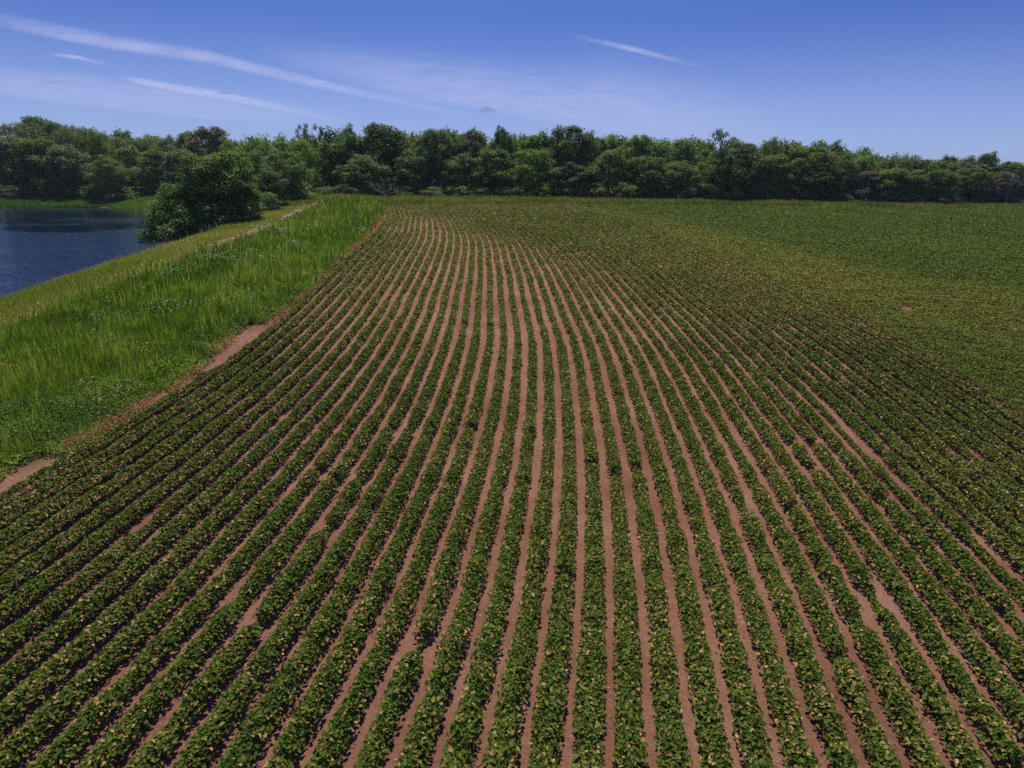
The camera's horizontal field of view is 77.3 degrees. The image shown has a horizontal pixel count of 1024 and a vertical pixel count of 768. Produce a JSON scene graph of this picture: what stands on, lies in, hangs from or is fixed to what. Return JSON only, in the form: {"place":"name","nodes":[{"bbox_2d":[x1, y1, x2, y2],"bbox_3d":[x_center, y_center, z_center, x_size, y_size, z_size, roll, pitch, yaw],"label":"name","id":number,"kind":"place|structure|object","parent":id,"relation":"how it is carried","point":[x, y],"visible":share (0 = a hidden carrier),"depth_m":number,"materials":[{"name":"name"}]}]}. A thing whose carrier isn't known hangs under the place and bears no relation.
{"place":"outdoors","nodes":[
{"label":"outdoors","id":0,"kind":"place"},
{"bbox_2d":[0,206,236,297],"bbox_3d":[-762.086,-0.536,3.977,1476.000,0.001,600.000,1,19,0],"label":"river","id":1,"kind":"structure","parent":0,"point":[44,243],"depth_m":95.67,"materials":[{"name":"blue liquid"}]},
{"bbox_2d":[0,196,239,215],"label":"shore grass","id":2,"kind":"structure","parent":0,"point":[120,203],"depth_m":157.64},
{"bbox_2d":[0,229,1017,767],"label":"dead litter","id":3,"kind":"object","parent":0,"point":[454,511],"visible":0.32,"depth_m":22.54,"materials":[{"name":"plant"}]},
{"bbox_2d":[0,164,1023,767],"bbox_3d":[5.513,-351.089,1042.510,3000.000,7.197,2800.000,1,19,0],"label":"ground","id":4,"kind":"structure","parent":0,"point":[408,642],"depth_m":18.05,"materials":[{"name":"soil"}]},
{"bbox_2d":[0,135,47,189],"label":"tree","id":5,"kind":"object","parent":4,"relation":"on","point":[7,178],"visible":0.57,"depth_m":166.52,"materials":[{"name":"green plant"}]},
{"bbox_2d":[0,120,52,178],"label":"tree","id":6,"kind":"object","parent":4,"relation":"on","point":[22,130],"visible":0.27,"depth_m":173.18,"materials":[{"name":"green plant"}]},
{"bbox_2d":[7,137,76,193],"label":"tree","id":7,"kind":"object","parent":4,"relation":"on","point":[31,160],"visible":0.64,"depth_m":165.81,"materials":[{"name":"green plant"}]},
{"bbox_2d":[39,144,105,195],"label":"tree","id":8,"kind":"object","parent":4,"relation":"on","point":[69,174],"visible":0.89,"depth_m":163.39,"materials":[{"name":"green plant"}]},
{"bbox_2d":[50,123,105,184],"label":"tree","id":9,"kind":"object","parent":4,"relation":"on","point":[67,135],"visible":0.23,"depth_m":173.87,"materials":[{"name":"green plant"}]},
{"bbox_2d":[72,126,124,185],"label":"tree","id":10,"kind":"object","parent":4,"relation":"on","point":[101,141],"visible":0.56,"depth_m":171.48,"materials":[{"name":"green plant"}]},
{"bbox_2d":[81,154,136,199],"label":"tree","id":11,"kind":"object","parent":4,"relation":"on","point":[112,185],"visible":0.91,"depth_m":160.82,"materials":[{"name":"green plant"}]},
{"bbox_2d":[111,145,156,188],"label":"tree","id":12,"kind":"object","parent":4,"relation":"on","point":[131,154],"visible":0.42,"depth_m":173.00,"materials":[{"name":"green plant"}]},
{"bbox_2d":[125,149,180,194],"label":"tree","id":13,"kind":"object","parent":4,"relation":"on","point":[141,176],"visible":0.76,"depth_m":167.24,"materials":[{"name":"green plant"}]},
{"bbox_2d":[0,250,350,479],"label":"broadleaf weeds","id":14,"kind":"object","parent":4,"relation":"on","point":[67,425],"visible":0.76,"depth_m":25.96,"materials":[{"name":"plant"}]},
{"bbox_2d":[159,149,198,189],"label":"tree","id":15,"kind":"object","parent":4,"relation":"on","point":[171,157],"visible":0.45,"depth_m":157.91,"materials":[{"name":"green plant"}]},
{"bbox_2d":[0,192,370,331],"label":"bank grass","id":16,"kind":"structure","parent":4,"relation":"on","point":[10,304],"depth_m":51.58,"materials":[{"name":"plant"}]},
{"bbox_2d":[0,191,385,474],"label":"tall grass","id":17,"kind":"structure","parent":4,"relation":"on","point":[341,221],"depth_m":36.85,"materials":[{"name":"plant"}]},
{"bbox_2d":[0,204,389,509],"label":"soybean row","id":18,"kind":"object","parent":4,"relation":"on","point":[69,459],"visible":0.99,"depth_m":25.11,"materials":[{"name":"green plant"}]},
{"bbox_2d":[0,204,395,526],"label":"soybean row","id":19,"kind":"object","parent":4,"relation":"on","point":[14,508],"visible":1,"depth_m":23.88,"materials":[{"name":"green plant"}]},
{"bbox_2d":[0,200,397,487],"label":"withered weeds","id":20,"kind":"object","parent":4,"relation":"on","point":[225,343],"visible":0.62,"depth_m":28.06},
{"bbox_2d":[132,147,267,248],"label":"riverside tree","id":21,"kind":"object","parent":4,"relation":"on","point":[202,208],"visible":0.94,"depth_m":81.72,"materials":[{"name":"green plant"}]},
{"bbox_2d":[0,204,400,549],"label":"soybean row","id":22,"kind":"object","parent":4,"relation":"on","point":[68,492],"visible":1,"depth_m":23.02,"materials":[{"name":"green plant"}]},
{"bbox_2d":[0,204,405,572],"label":"soybean row","id":23,"kind":"object","parent":4,"relation":"on","point":[17,546],"visible":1,"depth_m":22.12,"materials":[{"name":"green plant"}]},
{"bbox_2d":[175,126,232,179],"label":"tree","id":24,"kind":"object","parent":4,"relation":"on","point":[213,135],"visible":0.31,"depth_m":167.40,"materials":[{"name":"green plant"}]},
{"bbox_2d":[0,204,410,598],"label":"soybean row","id":25,"kind":"object","parent":4,"relation":"on","point":[38,555],"visible":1,"depth_m":20.72,"materials":[{"name":"green plant"}]},
{"bbox_2d":[0,204,415,623],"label":"soybean row","id":26,"kind":"object","parent":4,"relation":"on","point":[71,558],"visible":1,"depth_m":19.62,"materials":[{"name":"green plant"}]},
{"bbox_2d":[0,204,420,655],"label":"soybean row","id":27,"kind":"object","parent":4,"relation":"on","point":[55,598],"visible":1,"depth_m":19.04,"materials":[{"name":"green plant"}]},
{"bbox_2d":[0,204,426,693],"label":"soybean row","id":28,"kind":"object","parent":4,"relation":"on","point":[90,600],"visible":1,"depth_m":17.51,"materials":[{"name":"green plant"}]},
{"bbox_2d":[0,204,432,739],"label":"soybean row","id":29,"kind":"object","parent":4,"relation":"on","point":[52,665],"visible":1,"depth_m":16.22,"materials":[{"name":"green plant"}]},
{"bbox_2d":[0,204,438,767],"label":"soybean row","id":30,"kind":"object","parent":4,"relation":"on","point":[83,678],"visible":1,"depth_m":15.24,"materials":[{"name":"green plant"}]},
{"bbox_2d":[27,204,445,767],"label":"soybean row","id":31,"kind":"object","parent":4,"relation":"on","point":[166,637],"visible":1,"depth_m":15.11,"materials":[{"name":"green plant"}]},
{"bbox_2d":[75,204,452,767],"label":"soybean row","id":32,"kind":"object","parent":4,"relation":"on","point":[106,745],"visible":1,"depth_m":15.38,"materials":[{"name":"green plant"}]},
{"bbox_2d":[248,169,294,206],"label":"tree","id":33,"kind":"object","parent":4,"relation":"on","point":[276,180],"visible":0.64,"depth_m":106.42,"materials":[{"name":"green plant"}]},
{"bbox_2d":[236,132,310,186],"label":"tree","id":34,"kind":"object","parent":4,"relation":"on","point":[263,146],"visible":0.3,"depth_m":132.62,"materials":[{"name":"green plant"}]},
{"bbox_2d":[256,149,316,199],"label":"tree","id":35,"kind":"object","parent":4,"relation":"on","point":[277,163],"visible":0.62,"depth_m":118.68,"materials":[{"name":"green plant"}]},
{"bbox_2d":[128,204,460,767],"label":"soybean row","id":36,"kind":"object","parent":4,"relation":"on","point":[241,638],"visible":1,"depth_m":15.35,"materials":[{"name":"green plant"}]},
{"bbox_2d":[279,135,325,193],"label":"tree","id":37,"kind":"object","parent":4,"relation":"on","point":[306,148],"visible":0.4,"depth_m":138.15,"materials":[{"name":"green plant"}]},
{"bbox_2d":[172,204,467,767],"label":"soybean row","id":38,"kind":"object","parent":4,"relation":"on","point":[217,720],"visible":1,"depth_m":15.13,"materials":[{"name":"green plant"}]},
{"bbox_2d":[305,140,354,190],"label":"tree","id":39,"kind":"object","parent":4,"relation":"on","point":[332,178],"visible":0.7,"depth_m":143.43,"materials":[{"name":"green plant"}]},
{"bbox_2d":[213,204,474,767],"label":"soybean row","id":40,"kind":"object","parent":4,"relation":"on","point":[237,752],"visible":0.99,"depth_m":15.09,"materials":[{"name":"green plant"}]},
{"bbox_2d":[332,122,364,190],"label":"tree","id":41,"kind":"object","parent":4,"relation":"on","point":[347,130],"visible":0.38,"depth_m":145.04,"materials":[{"name":"green plant"}]},
{"bbox_2d":[334,154,394,193],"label":"tree","id":42,"kind":"object","parent":4,"relation":"on","point":[383,171],"visible":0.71,"depth_m":138.39,"materials":[{"name":"green plant"}]},
{"bbox_2d":[262,204,483,767],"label":"soybean row","id":43,"kind":"object","parent":4,"relation":"on","point":[289,740],"visible":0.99,"depth_m":15.41,"materials":[{"name":"green plant"}]},
{"bbox_2d":[336,122,421,194],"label":"tree","id":44,"kind":"object","parent":4,"relation":"on","point":[380,137],"visible":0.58,"depth_m":143.57,"materials":[{"name":"green plant"}]},
{"bbox_2d":[302,204,494,767],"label":"soybean row","id":45,"kind":"object","parent":4,"relation":"on","point":[334,733],"visible":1,"depth_m":15.38,"materials":[{"name":"green plant"}]},
{"bbox_2d":[389,156,433,195],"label":"tree","id":46,"kind":"object","parent":4,"relation":"on","point":[415,164],"visible":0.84,"depth_m":139.27,"materials":[{"name":"green plant"}]},
{"bbox_2d":[353,204,507,767],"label":"soybean row","id":47,"kind":"object","parent":4,"relation":"on","point":[444,569],"visible":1,"depth_m":15.89,"materials":[{"name":"green plant"}]},
{"bbox_2d":[412,128,456,195],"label":"tree","id":48,"kind":"object","parent":4,"relation":"on","point":[443,152],"visible":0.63,"depth_m":142.24,"materials":[{"name":"green plant"}]},
{"bbox_2d":[394,203,522,767],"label":"soybean row","id":49,"kind":"object","parent":4,"relation":"on","point":[420,731],"visible":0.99,"depth_m":15.40,"materials":[{"name":"green plant"}]},
{"bbox_2d":[435,153,488,195],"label":"tree","id":50,"kind":"object","parent":4,"relation":"on","point":[454,175],"visible":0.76,"depth_m":140.02,"materials":[{"name":"green plant"}]},
{"bbox_2d":[452,127,491,186],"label":"tree","id":51,"kind":"object","parent":4,"relation":"on","point":[471,136],"visible":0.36,"depth_m":145.08,"materials":[{"name":"green plant"}]},
{"bbox_2d":[439,204,538,767],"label":"soybean row","id":52,"kind":"object","parent":4,"relation":"on","point":[488,638],"visible":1,"depth_m":15.29,"materials":[{"name":"green plant"}]},
{"bbox_2d":[465,148,520,194],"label":"tree","id":53,"kind":"object","parent":4,"relation":"on","point":[500,162],"visible":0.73,"depth_m":140.52,"materials":[{"name":"green plant"}]},
{"bbox_2d":[488,124,517,193],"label":"tree","id":54,"kind":"object","parent":4,"relation":"on","point":[500,136],"visible":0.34,"depth_m":145.14,"materials":[{"name":"green plant"}]},
{"bbox_2d":[469,204,556,767],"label":"soybean row","id":55,"kind":"object","parent":4,"relation":"on","point":[499,749],"visible":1,"depth_m":15.14,"materials":[{"name":"green plant"}]},
{"bbox_2d":[2,124,1023,195],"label":"background wood","id":56,"kind":"object","parent":4,"relation":"on","point":[611,141],"visible":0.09,"depth_m":152.79,"materials":[{"name":"green plant"}]},
{"bbox_2d":[473,203,577,767],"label":"soybean row","id":57,"kind":"object","parent":4,"relation":"on","point":[560,628],"visible":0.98,"depth_m":15.06,"materials":[{"name":"green plant"}]},
{"bbox_2d":[504,148,558,195],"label":"tree","id":58,"kind":"object","parent":4,"relation":"on","point":[527,166],"visible":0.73,"depth_m":140.23,"materials":[{"name":"green plant"}]},
{"bbox_2d":[477,204,606,767],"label":"soybean row","id":59,"kind":"object","parent":4,"relation":"on","point":[592,658],"visible":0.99,"depth_m":14.94,"materials":[{"name":"green plant"}]},
{"bbox_2d":[481,203,649,767],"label":"soybean row","id":60,"kind":"object","parent":4,"relation":"on","point":[629,746],"visible":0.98,"depth_m":15.11,"materials":[{"name":"green plant"}]},
{"bbox_2d":[537,125,594,196],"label":"tree","id":61,"kind":"object","parent":4,"relation":"on","point":[557,152],"visible":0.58,"depth_m":144.03,"materials":[{"name":"green plant"}]},
{"bbox_2d":[538,162,604,196],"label":"tree","id":62,"kind":"object","parent":4,"relation":"on","point":[575,175],"visible":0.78,"depth_m":139.49,"materials":[{"name":"green plant"}]},
{"bbox_2d":[485,204,692,767],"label":"soybean row","id":63,"kind":"object","parent":4,"relation":"on","point":[664,665],"visible":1,"depth_m":15.34,"materials":[{"name":"green plant"}]},
{"bbox_2d":[584,148,635,196],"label":"tree","id":64,"kind":"object","parent":4,"relation":"on","point":[608,181],"visible":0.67,"depth_m":141.74,"materials":[{"name":"green plant"}]},
{"bbox_2d":[489,203,734,767],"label":"soybean row","id":65,"kind":"object","parent":4,"relation":"on","point":[712,734],"visible":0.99,"depth_m":15.30,"materials":[{"name":"green plant"}]},
{"bbox_2d":[611,134,657,197],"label":"tree","id":66,"kind":"object","parent":4,"relation":"on","point":[640,145],"visible":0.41,"depth_m":144.12,"materials":[{"name":"green plant"}]},
{"bbox_2d":[493,204,777,767],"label":"soybean row","id":67,"kind":"object","parent":4,"relation":"on","point":[745,696],"visible":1,"depth_m":15.48,"materials":[{"name":"green plant"}]},
{"bbox_2d":[619,155,671,198],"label":"tree","id":68,"kind":"object","parent":4,"relation":"on","point":[644,164],"visible":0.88,"depth_m":139.81,"materials":[{"name":"green plant"}]},
{"bbox_2d":[278,193,1023,208],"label":"verge grass","id":69,"kind":"structure","parent":4,"relation":"on","point":[418,200],"depth_m":127.69,"materials":[{"name":"plant"}]},
{"bbox_2d":[497,204,820,767],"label":"soybean row","id":70,"kind":"object","parent":4,"relation":"on","point":[801,751],"visible":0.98,"depth_m":15.76,"materials":[{"name":"green plant"}]},
{"bbox_2d":[501,203,860,767],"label":"soybean row","id":71,"kind":"object","parent":4,"relation":"on","point":[817,692],"visible":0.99,"depth_m":15.52,"materials":[{"name":"green plant"}]},
{"bbox_2d":[659,160,705,198],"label":"tree","id":72,"kind":"object","parent":4,"relation":"on","point":[681,170],"visible":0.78,"depth_m":140.10,"materials":[{"name":"green plant"}]},
{"bbox_2d":[662,139,704,194],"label":"tree","id":73,"kind":"object","parent":4,"relation":"on","point":[678,147],"visible":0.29,"depth_m":145.35,"materials":[{"name":"green plant"}]},
{"bbox_2d":[505,203,903,767],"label":"soybean row","id":74,"kind":"object","parent":4,"relation":"on","point":[883,749],"visible":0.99,"depth_m":15.75,"materials":[{"name":"green plant"}]},
{"bbox_2d":[691,152,737,198],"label":"tree","id":75,"kind":"object","parent":4,"relation":"on","point":[708,165],"visible":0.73,"depth_m":141.60,"materials":[{"name":"green plant"}]},
{"bbox_2d":[691,128,744,192],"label":"tree","id":76,"kind":"object","parent":4,"relation":"on","point":[725,149],"visible":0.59,"depth_m":142.87,"materials":[{"name":"green plant"}]},
{"bbox_2d":[509,203,945,767],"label":"soybean row","id":77,"kind":"object","parent":4,"relation":"on","point":[924,748],"visible":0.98,"depth_m":15.90,"materials":[{"name":"green plant"}]},
{"bbox_2d":[706,140,776,199],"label":"tree","id":78,"kind":"object","parent":4,"relation":"on","point":[747,188],"visible":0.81,"depth_m":140.50,"materials":[{"name":"green plant"}]},
{"bbox_2d":[512,203,990,767],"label":"soybean row","id":79,"kind":"object","parent":4,"relation":"on","point":[972,755],"visible":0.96,"depth_m":16.34,"materials":[{"name":"green plant"}]},
{"bbox_2d":[516,203,1023,767],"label":"soybean row","id":80,"kind":"object","parent":4,"relation":"on","point":[978,703],"visible":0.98,"depth_m":15.85,"materials":[{"name":"green plant"}]},
{"bbox_2d":[520,203,1023,743],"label":"soybean row","id":81,"kind":"object","parent":4,"relation":"on","point":[1004,687],"visible":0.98,"depth_m":17.14,"materials":[{"name":"green plant"}]},
{"bbox_2d":[524,203,1023,684],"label":"soybean row","id":82,"kind":"object","parent":4,"relation":"on","point":[998,631],"visible":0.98,"depth_m":18.78,"materials":[{"name":"green plant"}]},
{"bbox_2d":[529,203,1023,642],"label":"soybean row","id":83,"kind":"object","parent":4,"relation":"on","point":[994,589],"visible":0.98,"depth_m":20.11,"materials":[{"name":"green plant"}]},
{"bbox_2d":[751,153,803,199],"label":"tree","id":84,"kind":"object","parent":4,"relation":"on","point":[784,178],"visible":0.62,"depth_m":141.62,"materials":[{"name":"green plant"}]},
{"bbox_2d":[533,204,1023,604],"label":"soybean row","id":85,"kind":"object","parent":4,"relation":"on","point":[951,515],"visible":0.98,"depth_m":23.26,"materials":[{"name":"green plant"}]},
{"bbox_2d":[536,203,1023,575],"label":"soybean row","id":86,"kind":"object","parent":4,"relation":"on","point":[948,487],"visible":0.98,"depth_m":23.47,"materials":[{"name":"green plant"}]},
{"bbox_2d":[540,204,1023,547],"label":"soybean row","id":87,"kind":"object","parent":4,"relation":"on","point":[974,491],"visible":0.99,"depth_m":25.00,"materials":[{"name":"green plant"}]},
{"bbox_2d":[545,204,1023,521],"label":"soybean row","id":88,"kind":"object","parent":4,"relation":"on","point":[993,486],"visible":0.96,"depth_m":26.83,"materials":[{"name":"green plant"}]},
{"bbox_2d":[549,203,1023,503],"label":"soybean row","id":89,"kind":"object","parent":4,"relation":"on","point":[988,466],"visible":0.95,"depth_m":28.29,"materials":[{"name":"green plant"}]},
{"bbox_2d":[552,203,1023,485],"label":"soybean row","id":90,"kind":"object","parent":4,"relation":"on","point":[1014,469],"visible":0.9,"depth_m":29.88,"materials":[{"name":"green plant"}]},
{"bbox_2d":[557,204,1023,468],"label":"soybean row","id":91,"kind":"object","parent":4,"relation":"on","point":[1018,457],"visible":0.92,"depth_m":31.62,"materials":[{"name":"green plant"}]},
{"bbox_2d":[561,204,1023,452],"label":"soybean row","id":92,"kind":"object","parent":4,"relation":"on","point":[1014,441],"visible":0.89,"depth_m":32.64,"materials":[{"name":"green plant"}]},
{"bbox_2d":[563,203,1023,439],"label":"soybean row","id":93,"kind":"object","parent":4,"relation":"on","point":[988,410],"visible":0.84,"depth_m":34.50,"materials":[{"name":"green plant"}]},
{"bbox_2d":[568,204,1023,426],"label":"soybean row","id":94,"kind":"object","parent":4,"relation":"on","point":[984,396],"visible":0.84,"depth_m":35.71,"materials":[{"name":"green plant"}]},
{"bbox_2d":[576,204,1023,414],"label":"soybean canopy","id":95,"kind":"object","parent":4,"relation":"on","point":[947,233],"visible":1,"depth_m":58.99,"materials":[{"name":"green plant"}]},
{"bbox_2d":[773,145,841,200],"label":"tree","id":96,"kind":"object","parent":4,"relation":"on","point":[814,152],"visible":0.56,"depth_m":141.72,"materials":[{"name":"green plant"}]},
{"bbox_2d":[788,163,856,200],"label":"tree","id":97,"kind":"object","parent":4,"relation":"on","point":[828,183],"visible":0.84,"depth_m":140.09,"materials":[{"name":"green plant"}]},
{"bbox_2d":[848,170,891,200],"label":"tree","id":98,"kind":"object","parent":4,"relation":"on","point":[869,175],"visible":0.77,"depth_m":141.77,"materials":[{"name":"grey plant"}]},
{"bbox_2d":[874,167,923,201],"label":"tree","id":99,"kind":"object","parent":4,"relation":"on","point":[896,172],"visible":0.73,"depth_m":140.25,"materials":[{"name":"green plant"}]},
{"bbox_2d":[878,152,923,193],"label":"tree","id":100,"kind":"object","parent":4,"relation":"on","point":[906,162],"visible":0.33,"depth_m":145.87,"materials":[{"name":"green plant"}]},
{"bbox_2d":[885,170,934,202],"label":"tree","id":101,"kind":"object","parent":4,"relation":"on","point":[919,177],"visible":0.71,"depth_m":139.43,"materials":[{"name":"green plant"}]},
{"bbox_2d":[911,169,963,202],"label":"tree","id":102,"kind":"object","parent":4,"relation":"on","point":[942,177],"visible":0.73,"depth_m":138.43,"materials":[{"name":"green plant"}]},
{"bbox_2d":[946,167,997,202],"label":"tree","id":103,"kind":"object","parent":4,"relation":"on","point":[976,191],"visible":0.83,"depth_m":144.26,"materials":[{"name":"green plant"}]},
{"bbox_2d":[982,171,1023,202],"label":"tree","id":104,"kind":"object","parent":4,"relation":"on","point":[998,190],"visible":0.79,"depth_m":144.58,"materials":[{"name":"grey plant"}]},
{"bbox_2d":[0,307,1023,767],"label":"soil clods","id":105,"kind":"object","parent":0,"point":[552,499],"visible":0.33,"depth_m":21.00,"materials":[{"name":"soil"}]},
{"bbox_2d":[0,0,1023,166],"label":"sky","id":106,"kind":"structure","parent":0,"point":[935,79],"materials":[{"name":"blue"}]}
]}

